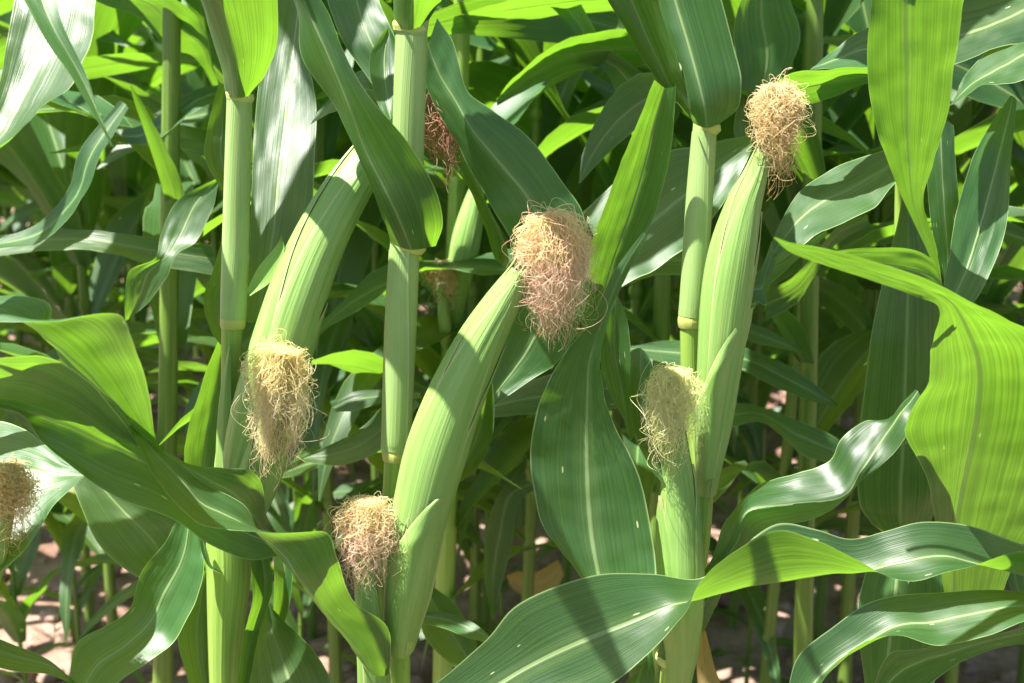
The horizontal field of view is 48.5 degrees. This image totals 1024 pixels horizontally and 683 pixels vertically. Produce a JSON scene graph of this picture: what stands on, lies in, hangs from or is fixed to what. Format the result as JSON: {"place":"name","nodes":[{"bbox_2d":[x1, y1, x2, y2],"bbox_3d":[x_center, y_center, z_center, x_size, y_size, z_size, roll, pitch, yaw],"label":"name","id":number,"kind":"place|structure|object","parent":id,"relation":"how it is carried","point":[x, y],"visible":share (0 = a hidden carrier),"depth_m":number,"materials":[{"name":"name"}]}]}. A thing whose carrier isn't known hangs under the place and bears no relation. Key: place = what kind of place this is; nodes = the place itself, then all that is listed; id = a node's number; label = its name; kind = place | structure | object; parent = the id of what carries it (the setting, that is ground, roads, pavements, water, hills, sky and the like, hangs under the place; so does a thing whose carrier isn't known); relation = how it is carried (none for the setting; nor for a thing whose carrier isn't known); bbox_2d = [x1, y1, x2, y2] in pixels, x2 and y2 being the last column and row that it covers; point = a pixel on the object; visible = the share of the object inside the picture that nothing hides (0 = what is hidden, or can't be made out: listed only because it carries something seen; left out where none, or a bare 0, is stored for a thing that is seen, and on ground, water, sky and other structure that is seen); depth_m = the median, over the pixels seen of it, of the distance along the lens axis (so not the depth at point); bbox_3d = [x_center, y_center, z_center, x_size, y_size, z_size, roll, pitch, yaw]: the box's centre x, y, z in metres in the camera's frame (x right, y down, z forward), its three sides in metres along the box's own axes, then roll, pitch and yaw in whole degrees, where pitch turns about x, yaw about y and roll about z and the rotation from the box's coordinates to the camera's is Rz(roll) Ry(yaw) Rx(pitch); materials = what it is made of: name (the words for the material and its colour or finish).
{"place":"outdoors","nodes":[
{"label":"outdoors","id":0,"kind":"place"},
{"bbox_2d":[0,208,1023,682],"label":"ground","id":1,"kind":"structure","parent":0,"point":[730,668],"depth_m":2.84,"materials":[{"name":"soil"}]},
{"bbox_2d":[0,206,28,356],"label":"corn plant","id":2,"kind":"object","parent":1,"relation":"on","point":[7,336],"visible":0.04,"depth_m":5.60,"materials":[{"name":"green plant"}]},
{"bbox_2d":[0,252,35,345],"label":"corn plant","id":3,"kind":"object","parent":1,"relation":"on","point":[3,287],"visible":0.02,"depth_m":4.31,"materials":[{"name":"green plant"}]},
{"bbox_2d":[0,255,48,353],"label":"corn plant","id":4,"kind":"object","parent":1,"relation":"on","point":[32,347],"visible":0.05,"depth_m":3.41,"materials":[{"name":"green plant"}]},
{"bbox_2d":[0,0,50,326],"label":"corn plant","id":5,"kind":"object","parent":1,"relation":"on","point":[6,6],"visible":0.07,"depth_m":2.02,"materials":[{"name":"green plant"}]},
{"bbox_2d":[0,0,113,682],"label":"corn plant","id":6,"kind":"object","parent":1,"relation":"on","point":[48,43],"visible":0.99,"depth_m":0.96,"materials":[{"name":"green plant"}]},
{"bbox_2d":[0,185,123,283],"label":"corn plant","id":7,"kind":"object","parent":1,"relation":"on","point":[22,193],"visible":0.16,"depth_m":2.97,"materials":[{"name":"green plant"}]},
{"bbox_2d":[0,9,128,332],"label":"corn plant","id":8,"kind":"object","parent":1,"relation":"on","point":[10,200],"visible":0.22,"depth_m":2.66,"materials":[{"name":"green plant"}]},
{"bbox_2d":[0,40,143,348],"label":"corn plant","id":9,"kind":"object","parent":1,"relation":"on","point":[40,344],"visible":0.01,"depth_m":4.85,"materials":[{"name":"green plant"}]},
{"bbox_2d":[4,49,140,356],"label":"corn plant","id":10,"kind":"object","parent":1,"relation":"on","point":[44,264],"visible":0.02,"depth_m":4.04,"materials":[{"name":"green plant"}]},
{"bbox_2d":[0,438,152,665],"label":"corn plant","id":11,"kind":"object","parent":1,"relation":"on","point":[55,526],"visible":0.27,"depth_m":2.42,"materials":[{"name":"green plant"}]},
{"bbox_2d":[0,146,158,372],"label":"corn plant","id":12,"kind":"object","parent":1,"relation":"on","point":[27,263],"visible":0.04,"depth_m":3.24,"materials":[{"name":"green plant"}]},
{"bbox_2d":[0,427,183,682],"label":"corn plant","id":13,"kind":"object","parent":1,"relation":"on","point":[13,616],"visible":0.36,"depth_m":2.03,"materials":[{"name":"green plant"}]},
{"bbox_2d":[7,73,187,395],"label":"corn plant","id":14,"kind":"object","parent":1,"relation":"on","point":[145,167],"visible":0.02,"depth_m":3.87,"materials":[{"name":"green plant"}]},
{"bbox_2d":[0,91,199,423],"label":"corn plant","id":15,"kind":"object","parent":1,"relation":"on","point":[19,226],"visible":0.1,"depth_m":3.32,"materials":[{"name":"green plant"}]},
{"bbox_2d":[76,22,153,321],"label":"corn plant","id":16,"kind":"object","parent":1,"relation":"on","point":[133,39],"visible":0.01,"depth_m":3.77,"materials":[{"name":"green plant"}]},
{"bbox_2d":[103,209,126,320],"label":"corn plant","id":17,"kind":"object","parent":1,"relation":"on","point":[121,312],"visible":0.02,"depth_m":4.80,"materials":[{"name":"green plant"}]},
{"bbox_2d":[42,51,205,633],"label":"corn plant","id":18,"kind":"object","parent":1,"relation":"on","point":[66,282],"visible":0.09,"depth_m":2.46,"materials":[{"name":"green plant"}]},
{"bbox_2d":[0,32,250,433],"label":"corn plant","id":19,"kind":"object","parent":1,"relation":"on","point":[125,168],"visible":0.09,"depth_m":3.20,"materials":[{"name":"green plant"}]},
{"bbox_2d":[74,86,180,392],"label":"corn plant","id":20,"kind":"object","parent":1,"relation":"on","point":[179,389],"visible":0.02,"depth_m":4.91,"materials":[{"name":"green plant"}]},
{"bbox_2d":[50,29,219,371],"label":"corn plant","id":21,"kind":"object","parent":1,"relation":"on","point":[103,221],"visible":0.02,"depth_m":3.56,"materials":[{"name":"green plant"}]},
{"bbox_2d":[0,1,289,682],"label":"corn plant","id":22,"kind":"object","parent":1,"relation":"on","point":[35,167],"visible":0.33,"depth_m":2.03,"materials":[{"name":"green plant"}]},
{"bbox_2d":[150,170,199,356],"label":"corn plant","id":23,"kind":"object","parent":1,"relation":"on","point":[196,350],"visible":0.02,"depth_m":5.68,"materials":[{"name":"green plant"}]},
{"bbox_2d":[104,49,249,384],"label":"corn plant","id":24,"kind":"object","parent":1,"relation":"on","point":[140,190],"depth_m":3.24,"materials":[{"name":"green plant"}]},
{"bbox_2d":[31,23,371,360],"bbox_3d":[-0.577,-0.206,2.634,1.238,1.889,0.632,3,12,14],"label":"corn plant","id":25,"kind":"object","parent":1,"relation":"on","point":[194,171],"visible":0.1,"depth_m":2.46,"materials":[{"name":"green plant"}]},
{"bbox_2d":[0,84,430,638],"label":"corn plant","id":26,"kind":"object","parent":1,"relation":"on","point":[33,206],"visible":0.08,"depth_m":2.55,"materials":[{"name":"green plant"}]},
{"bbox_2d":[0,0,462,682],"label":"corn plant","id":27,"kind":"object","parent":1,"relation":"on","point":[84,408],"visible":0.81,"depth_m":1.04,"materials":[{"name":"green plant"}]},
{"bbox_2d":[0,0,520,682],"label":"corn plant","id":28,"kind":"object","parent":1,"relation":"on","point":[170,252],"visible":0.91,"depth_m":1.47,"materials":[{"name":"green plant"}]},
{"bbox_2d":[89,223,436,513],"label":"corn plant","id":29,"kind":"object","parent":1,"relation":"on","point":[423,297],"visible":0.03,"depth_m":3.28,"materials":[{"name":"green plant"}]},
{"bbox_2d":[14,32,541,682],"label":"corn plant","id":30,"kind":"object","parent":1,"relation":"on","point":[358,246],"visible":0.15,"depth_m":1.90,"materials":[{"name":"green plant"}]},
{"bbox_2d":[139,42,426,362],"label":"corn plant","id":31,"kind":"object","parent":1,"relation":"on","point":[424,290],"visible":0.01,"depth_m":4.21,"materials":[{"name":"green plant"}]},
{"bbox_2d":[97,32,550,647],"bbox_3d":[-0.261,-0.183,2.374,1.374,1.934,0.863,-5,13,-22],"label":"corn plant","id":32,"kind":"object","parent":1,"relation":"on","point":[481,286],"visible":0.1,"depth_m":2.20,"materials":[{"name":"green plant"}]},
{"bbox_2d":[0,0,675,608],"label":"corn plant","id":33,"kind":"object","parent":1,"relation":"on","point":[124,82],"visible":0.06,"depth_m":2.00,"materials":[{"name":"green plant"}]},
{"bbox_2d":[245,383,476,664],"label":"corn plant","id":34,"kind":"object","parent":1,"relation":"on","point":[304,517],"visible":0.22,"depth_m":2.06,"materials":[{"name":"green plant"}]},
{"bbox_2d":[346,251,432,479],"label":"corn plant","id":35,"kind":"object","parent":1,"relation":"on","point":[362,420],"depth_m":3.35,"materials":[{"name":"green plant"}]},
{"bbox_2d":[130,0,661,682],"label":"corn plant","id":36,"kind":"object","parent":1,"relation":"on","point":[516,334],"visible":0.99,"depth_m":1.03,"materials":[{"name":"green plant"}]},
{"bbox_2d":[82,0,736,601],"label":"corn plant","id":37,"kind":"object","parent":1,"relation":"on","point":[546,116],"visible":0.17,"depth_m":1.77,"materials":[{"name":"green plant"}]},
{"bbox_2d":[418,194,446,356],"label":"corn plant","id":38,"kind":"object","parent":1,"relation":"on","point":[423,313],"depth_m":4.21,"materials":[{"name":"green plant"}]},
{"bbox_2d":[303,36,575,493],"bbox_3d":[-0.392,-0.148,2.427,0.914,1.861,1.463,-4,13,-20],"label":"corn plant","id":39,"kind":"object","parent":1,"relation":"on","point":[334,389],"visible":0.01,"depth_m":2.22,"materials":[{"name":"green plant"}]},
{"bbox_2d":[354,415,557,641],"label":"corn plant","id":40,"kind":"object","parent":1,"relation":"on","point":[471,533],"visible":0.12,"depth_m":2.25,"materials":[{"name":"green plant"}]},
{"bbox_2d":[49,0,870,682],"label":"corn plant","id":41,"kind":"object","parent":1,"relation":"on","point":[509,448],"visible":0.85,"depth_m":1.61,"materials":[{"name":"green plant"}]},
{"bbox_2d":[181,0,794,619],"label":"corn plant","id":42,"kind":"object","parent":1,"relation":"on","point":[331,338],"visible":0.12,"depth_m":2.02,"materials":[{"name":"green plant"}]},
{"bbox_2d":[426,111,581,380],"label":"corn plant","id":43,"kind":"object","parent":1,"relation":"on","point":[433,251],"visible":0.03,"depth_m":3.31,"materials":[{"name":"green plant"}]},
{"bbox_2d":[498,415,516,484],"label":"corn plant","id":44,"kind":"object","parent":1,"relation":"on","point":[513,418],"depth_m":3.46,"materials":[{"name":"green plant"}]},
{"bbox_2d":[0,370,1023,682],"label":"soil clods","id":45,"kind":"object","parent":1,"relation":"on","point":[416,656],"visible":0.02,"depth_m":2.74,"materials":[{"name":"brown soil"}]},
{"bbox_2d":[357,44,691,644],"bbox_3d":[-0.101,-0.170,2.577,1.319,1.856,0.936,10,16,40],"label":"corn plant","id":46,"kind":"object","parent":1,"relation":"on","point":[485,612],"visible":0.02,"depth_m":2.60,"materials":[{"name":"green plant"}]},
{"bbox_2d":[315,0,737,571],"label":"corn plant","id":47,"kind":"object","parent":1,"relation":"on","point":[489,81],"visible":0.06,"depth_m":1.90,"materials":[{"name":"green plant"}]},
{"bbox_2d":[211,0,843,677],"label":"corn plant","id":48,"kind":"object","parent":1,"relation":"on","point":[527,52],"visible":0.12,"depth_m":1.73,"materials":[{"name":"green plant"}]},
{"bbox_2d":[412,105,755,583],"bbox_3d":[0.090,-0.302,2.834,1.419,1.997,0.891,2,12,9],"label":"corn plant","id":49,"kind":"object","parent":1,"relation":"on","point":[566,563],"visible":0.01,"depth_m":2.71,"materials":[{"name":"green plant"}]},
{"bbox_2d":[424,143,780,378],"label":"corn plant","id":50,"kind":"object","parent":1,"relation":"on","point":[675,283],"visible":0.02,"depth_m":3.31,"materials":[{"name":"green plant"}]},
{"bbox_2d":[620,276,680,429],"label":"corn plant","id":51,"kind":"object","parent":1,"relation":"on","point":[621,422],"depth_m":4.15,"materials":[{"name":"green plant"}]},
{"bbox_2d":[319,0,1023,682],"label":"corn plant","id":52,"kind":"object","parent":1,"relation":"on","point":[615,56],"visible":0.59,"depth_m":1.55,"materials":[{"name":"green plant"}]},
{"bbox_2d":[386,2,1012,682],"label":"corn plant","id":53,"kind":"object","parent":1,"relation":"on","point":[846,306],"visible":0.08,"depth_m":1.87,"materials":[{"name":"green plant"}]},
{"bbox_2d":[394,0,1023,682],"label":"corn plant","id":54,"kind":"object","parent":1,"relation":"on","point":[554,28],"visible":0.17,"depth_m":1.77,"materials":[{"name":"green plant"}]},
{"bbox_2d":[675,142,772,503],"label":"corn plant","id":55,"kind":"object","parent":1,"relation":"on","point":[764,394],"visible":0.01,"depth_m":3.46,"materials":[{"name":"green plant"}]},
{"bbox_2d":[530,0,919,682],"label":"corn plant","id":56,"kind":"object","parent":1,"relation":"on","point":[658,202],"visible":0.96,"depth_m":1.04,"materials":[{"name":"green plant"}]},
{"bbox_2d":[437,237,1023,682],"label":"corn plant","id":57,"kind":"object","parent":1,"relation":"on","point":[965,431],"visible":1,"depth_m":1.00,"materials":[{"name":"green plant"}]},
{"bbox_2d":[622,183,881,627],"bbox_3d":[0.540,-0.262,2.730,1.260,1.923,0.644,-2,12,-11],"label":"corn plant","id":58,"kind":"object","parent":1,"relation":"on","point":[767,201],"visible":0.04,"depth_m":2.61,"materials":[{"name":"green plant"}]},
{"bbox_2d":[491,0,1023,682],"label":"corn plant","id":59,"kind":"object","parent":1,"relation":"on","point":[837,14],"visible":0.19,"depth_m":1.73,"materials":[{"name":"green plant"}]},
{"bbox_2d":[545,0,1023,682],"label":"corn plant","id":60,"kind":"object","parent":1,"relation":"on","point":[1001,290],"visible":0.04,"depth_m":1.72,"materials":[{"name":"green plant"}]},
{"bbox_2d":[694,388,881,682],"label":"corn plant","id":61,"kind":"object","parent":1,"relation":"on","point":[753,434],"visible":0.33,"depth_m":2.17,"materials":[{"name":"green plant"}]},
{"bbox_2d":[579,0,1023,665],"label":"corn plant","id":62,"kind":"object","parent":1,"relation":"on","point":[827,386],"visible":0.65,"depth_m":1.43,"materials":[{"name":"green plant"}]},
{"bbox_2d":[745,22,874,640],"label":"corn plant","id":63,"kind":"object","parent":1,"relation":"on","point":[848,281],"visible":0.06,"depth_m":2.62,"materials":[{"name":"green plant"}]},
{"bbox_2d":[752,216,892,321],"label":"corn plant","id":64,"kind":"object","parent":1,"relation":"on","point":[889,219],"depth_m":3.30,"materials":[{"name":"green plant"}]},
{"bbox_2d":[824,271,829,280],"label":"corn plant","id":65,"kind":"object","parent":1,"relation":"on","point":[826,276],"depth_m":4.63,"materials":[{"name":"green plant"}]},
{"bbox_2d":[676,85,1001,438],"bbox_3d":[0.774,-0.120,2.256,1.449,1.844,0.905,7,14,28],"label":"corn plant","id":66,"kind":"object","parent":1,"relation":"on","point":[840,432],"visible":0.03,"depth_m":2.14,"materials":[{"name":"green plant"}]},
{"bbox_2d":[778,152,964,360],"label":"corn plant","id":67,"kind":"object","parent":1,"relation":"on","point":[926,195],"visible":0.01,"depth_m":3.03,"materials":[{"name":"green plant"}]},
{"bbox_2d":[739,21,1016,387],"bbox_3d":[0.956,-0.085,2.377,1.372,1.745,0.857,2,12,8],"label":"corn plant","id":68,"kind":"object","parent":1,"relation":"on","point":[744,377],"visible":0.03,"depth_m":2.63,"materials":[{"name":"green plant"}]},
{"bbox_2d":[769,0,1023,682],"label":"corn plant","id":69,"kind":"object","parent":1,"relation":"on","point":[901,58],"visible":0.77,"depth_m":1.10,"materials":[{"name":"green plant"}]},
{"bbox_2d":[773,155,1023,466],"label":"corn plant","id":70,"kind":"object","parent":1,"relation":"on","point":[1012,182],"depth_m":3.26,"materials":[{"name":"green plant"}]},
{"bbox_2d":[793,6,1023,682],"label":"corn plant","id":71,"kind":"object","parent":1,"relation":"on","point":[1018,137],"visible":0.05,"depth_m":2.24,"materials":[{"name":"green plant"}]},
{"bbox_2d":[823,33,1023,109],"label":"corn plant","id":72,"kind":"object","parent":1,"relation":"on","point":[998,95],"visible":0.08,"depth_m":1.61,"materials":[{"name":"green plant"}]},
{"bbox_2d":[828,45,1023,537],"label":"corn plant","id":73,"kind":"object","parent":1,"relation":"on","point":[1017,160],"visible":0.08,"depth_m":1.81,"materials":[{"name":"green plant"}]},
{"bbox_2d":[994,244,1009,266],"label":"corn plant","id":74,"kind":"object","parent":1,"relation":"on","point":[1000,256],"visible":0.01,"depth_m":3.13,"materials":[{"name":"green plant"}]},
{"bbox_2d":[986,169,1023,326],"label":"corn plant","id":75,"kind":"object","parent":1,"relation":"on","point":[1011,315],"visible":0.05,"depth_m":3.25,"materials":[{"name":"green plant"}]},
{"bbox_2d":[998,170,1022,287],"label":"corn plant","id":76,"kind":"object","parent":1,"relation":"on","point":[1003,246],"depth_m":3.93,"materials":[{"name":"green plant"}]},
{"bbox_2d":[1000,303,1023,314],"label":"corn plant","id":77,"kind":"object","parent":1,"relation":"on","point":[1019,305],"visible":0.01,"depth_m":2.46,"materials":[{"name":"green plant"}]},
{"bbox_2d":[1007,313,1023,325],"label":"corn plant","id":78,"kind":"object","parent":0,"point":[1020,319],"visible":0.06,"depth_m":3.28,"materials":[{"name":"green plant"}]}
]}

